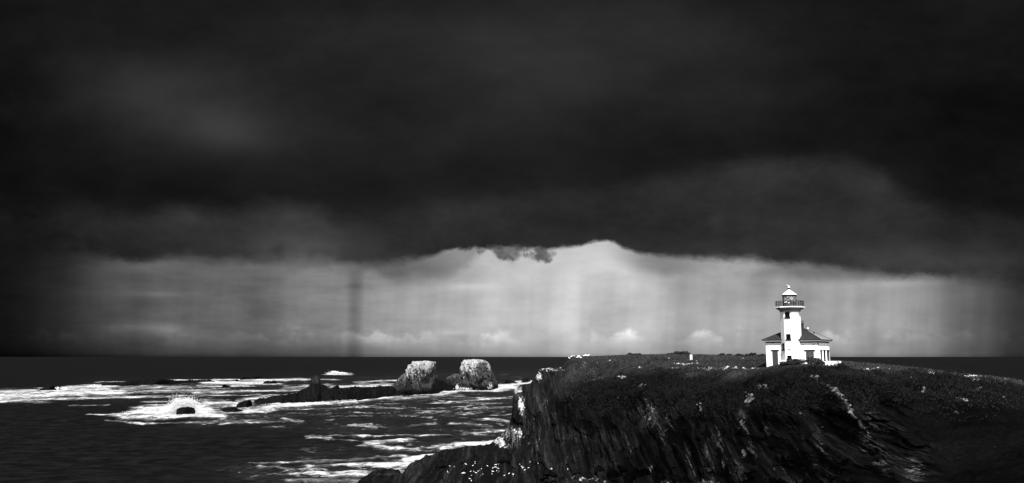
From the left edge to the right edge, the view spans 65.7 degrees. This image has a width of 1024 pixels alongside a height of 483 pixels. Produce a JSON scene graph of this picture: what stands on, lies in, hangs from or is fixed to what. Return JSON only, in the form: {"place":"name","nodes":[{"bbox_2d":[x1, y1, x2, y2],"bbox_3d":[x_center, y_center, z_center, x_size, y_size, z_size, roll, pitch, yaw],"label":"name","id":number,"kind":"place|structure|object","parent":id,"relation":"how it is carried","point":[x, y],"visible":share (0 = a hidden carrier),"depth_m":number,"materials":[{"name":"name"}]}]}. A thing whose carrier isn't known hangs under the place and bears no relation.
{"place":"outdoors","nodes":[
{"label":"outdoors","id":0,"kind":"place"},
{"bbox_2d":[0,357,1023,482],"bbox_3d":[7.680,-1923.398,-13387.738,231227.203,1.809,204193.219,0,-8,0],"label":"sea","id":1,"kind":"structure","parent":0,"point":[73,428],"depth_m":255.07,"materials":[{"name":"black liquid"}]},
{"bbox_2d":[37,385,55,390],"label":"reef","id":2,"kind":"object","parent":1,"relation":"in","point":[51,387],"visible":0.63,"depth_m":477.34},
{"bbox_2d":[102,379,214,385],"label":"reef","id":3,"kind":"object","parent":1,"relation":"in","point":[149,382],"visible":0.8,"depth_m":570.87},
{"bbox_2d":[122,394,210,412],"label":"sea spray","id":4,"kind":"object","parent":1,"relation":"on","point":[175,405],"visible":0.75,"depth_m":284.14,"materials":[{"name":"white liquid"}]},
{"bbox_2d":[176,407,194,414],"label":"boulder","id":5,"kind":"object","parent":1,"relation":"in","point":[185,410],"visible":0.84,"depth_m":269.72,"materials":[{"name":"black stone"}]},
{"bbox_2d":[222,407,242,411],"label":"boulder","id":6,"kind":"object","parent":1,"relation":"in","point":[230,409],"visible":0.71,"depth_m":294.24,"materials":[{"name":"black stone"}]},
{"bbox_2d":[236,400,251,407],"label":"boulder","id":7,"kind":"object","parent":1,"relation":"in","point":[247,403],"visible":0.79,"depth_m":313.09,"materials":[{"name":"black stone"}]},
{"bbox_2d":[240,376,262,379],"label":"reef","id":8,"kind":"object","parent":1,"relation":"in","point":[255,377],"visible":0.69,"depth_m":699.12},
{"bbox_2d":[263,380,284,383],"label":"reef","id":9,"kind":"object","parent":1,"relation":"in","point":[271,382],"visible":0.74,"depth_m":596.48},
{"bbox_2d":[254,383,353,402],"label":"reef","id":10,"kind":"object","parent":1,"relation":"in","point":[316,392],"visible":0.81,"depth_m":344.42},
{"bbox_2d":[265,399,356,404],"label":"sea spray","id":11,"kind":"object","parent":1,"relation":"on","point":[319,402],"visible":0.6,"depth_m":335.08,"materials":[{"name":"white liquid"}]},
{"bbox_2d":[309,375,321,385],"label":"rock pinnacle","id":12,"kind":"object","parent":1,"relation":"in","point":[316,379],"visible":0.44,"depth_m":370.45,"materials":[{"name":"grey stone"}]},
{"bbox_2d":[328,371,348,373],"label":"breaking wave","id":13,"kind":"object","parent":1,"relation":"on","point":[336,372],"visible":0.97,"depth_m":920.48,"materials":[{"name":"white liquid"}]},
{"bbox_2d":[346,385,400,399],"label":"reef","id":14,"kind":"object","parent":1,"relation":"in","point":[377,392],"visible":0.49,"depth_m":382.15},
{"bbox_2d":[360,468,400,482],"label":"coastal rock","id":15,"kind":"object","parent":1,"relation":"in","point":[384,474],"visible":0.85,"depth_m":126.19,"materials":[{"name":"black stone"}]},
{"bbox_2d":[393,374,417,395],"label":"coastal rock","id":16,"kind":"object","parent":1,"relation":"in","point":[402,385],"visible":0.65,"depth_m":404.42,"materials":[{"name":"grey stone"}]},
{"bbox_2d":[405,361,437,394],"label":"sea stack","id":17,"kind":"object","parent":1,"relation":"in","point":[422,376],"visible":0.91,"depth_m":419.66,"materials":[{"name":"grey stone"}]},
{"bbox_2d":[429,381,454,393],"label":"coastal rock","id":18,"kind":"object","parent":1,"relation":"in","point":[439,386],"visible":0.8,"depth_m":441.56,"materials":[{"name":"black stone"}]},
{"bbox_2d":[445,374,462,389],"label":"coastal rock","id":19,"kind":"object","parent":1,"relation":"in","point":[452,381],"visible":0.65,"depth_m":482.80,"materials":[{"name":"grey stone"}]},
{"bbox_2d":[456,359,497,389],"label":"sea stack","id":20,"kind":"object","parent":1,"relation":"in","point":[476,374],"visible":0.97,"depth_m":482.40,"materials":[{"name":"grey stone"}]},
{"bbox_2d":[453,384,512,390],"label":"sea spray","id":21,"kind":"object","parent":1,"relation":"on","point":[487,387],"visible":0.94,"depth_m":480.55,"materials":[{"name":"white liquid"}]},
{"bbox_2d":[505,379,517,383],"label":"boulder","id":22,"kind":"object","parent":1,"relation":"in","point":[507,381],"visible":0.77,"depth_m":604.26,"materials":[{"name":"black stone"}]},
{"bbox_2d":[0,0,1023,356],"label":"sky","id":23,"kind":"structure","parent":0,"point":[179,178],"materials":[{"name":"grey"}]},
{"bbox_2d":[358,354,1023,482],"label":"headland","id":24,"kind":"structure","parent":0,"point":[904,443],"depth_m":112.42,"materials":[{"name":"black stone"}]},
{"bbox_2d":[436,460,447,468],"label":"fallen rock","id":25,"kind":"object","parent":24,"relation":"on","point":[441,464],"visible":0.97,"depth_m":133.47,"materials":[{"name":"black stone"}]},
{"bbox_2d":[497,457,509,464],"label":"fallen rock","id":26,"kind":"object","parent":24,"relation":"on","point":[502,460],"visible":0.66,"depth_m":134.02,"materials":[{"name":"black stone"}]},
{"bbox_2d":[529,461,536,467],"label":"fallen rock","id":27,"kind":"object","parent":24,"relation":"on","point":[532,464],"visible":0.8,"depth_m":132.61,"materials":[{"name":"black stone"}]},
{"bbox_2d":[542,468,556,476],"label":"fallen rock","id":28,"kind":"object","parent":24,"relation":"on","point":[547,472],"visible":1,"depth_m":120.33,"materials":[{"name":"black stone"}]},
{"bbox_2d":[572,468,581,474],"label":"fallen rock","id":29,"kind":"object","parent":24,"relation":"on","point":[575,471],"visible":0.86,"depth_m":121.80,"materials":[{"name":"black stone"}]},
{"bbox_2d":[580,472,592,478],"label":"fallen rock","id":30,"kind":"object","parent":24,"relation":"on","point":[588,475],"visible":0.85,"depth_m":120.01,"materials":[{"name":"black stone"}]},
{"bbox_2d":[594,464,604,474],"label":"fallen rock","id":31,"kind":"object","parent":24,"relation":"on","point":[599,468],"visible":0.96,"depth_m":119.54,"materials":[{"name":"black stone"}]},
{"bbox_2d":[640,467,649,475],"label":"fallen rock","id":32,"kind":"object","parent":24,"relation":"on","point":[645,470],"visible":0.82,"depth_m":112.12,"materials":[{"name":"black stone"}]},
{"bbox_2d":[786,360,794,364],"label":"shrub","id":33,"kind":"object","parent":24,"relation":"on","point":[788,362],"visible":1,"depth_m":125.38,"materials":[{"name":"black plant"}]},
{"bbox_2d":[568,354,1023,409],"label":"grass","id":34,"kind":"structure","parent":24,"relation":"on","point":[712,357],"depth_m":144.48,"materials":[{"name":"black plant"}]},
{"bbox_2d":[791,359,802,363],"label":"shrub","id":35,"kind":"object","parent":24,"relation":"on","point":[797,361],"visible":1,"depth_m":125.11,"materials":[{"name":"black plant"}]},
{"bbox_2d":[593,358,1003,413],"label":"scattered stones","id":36,"kind":"object","parent":24,"relation":"on","point":[849,411],"visible":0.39,"depth_m":120.46,"materials":[{"name":"grey stone"}]},
{"bbox_2d":[575,360,1023,422],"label":"undergrowth","id":37,"kind":"object","parent":24,"relation":"on","point":[884,389],"visible":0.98,"depth_m":118.55,"materials":[{"name":"black plant"}]},
{"bbox_2d":[762,287,840,366],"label":"lighthouse","id":38,"kind":"object","parent":24,"relation":"on","point":[793,339],"visible":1,"depth_m":129.23,"materials":[{"name":"white paint"}]},
{"bbox_2d":[771,350,778,364],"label":"door","id":39,"kind":"structure","parent":38,"relation":"in","point":[774,352],"depth_m":130.87,"materials":[{"name":"wood"}]},
{"bbox_2d":[784,312,789,317],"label":"window","id":40,"kind":"structure","parent":38,"relation":"in","point":[787,314],"depth_m":129.41,"materials":[{"name":"black glass"}]},
{"bbox_2d":[785,334,790,339],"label":"window","id":41,"kind":"structure","parent":38,"relation":"in","point":[788,336],"depth_m":128.91,"materials":[{"name":"black glass"}]},
{"bbox_2d":[804,350,814,360],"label":"shuttered window","id":42,"kind":"structure","parent":38,"relation":"in","point":[809,353],"depth_m":127.69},
{"bbox_2d":[806,357,822,363],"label":"shrub","id":43,"kind":"object","parent":24,"relation":"on","point":[810,360],"visible":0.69,"depth_m":126.53,"materials":[{"name":"black plant"}]},
{"bbox_2d":[814,360,824,364],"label":"shrub","id":44,"kind":"object","parent":24,"relation":"on","point":[819,362],"visible":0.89,"depth_m":124.61,"materials":[{"name":"black plant"}]}
]}

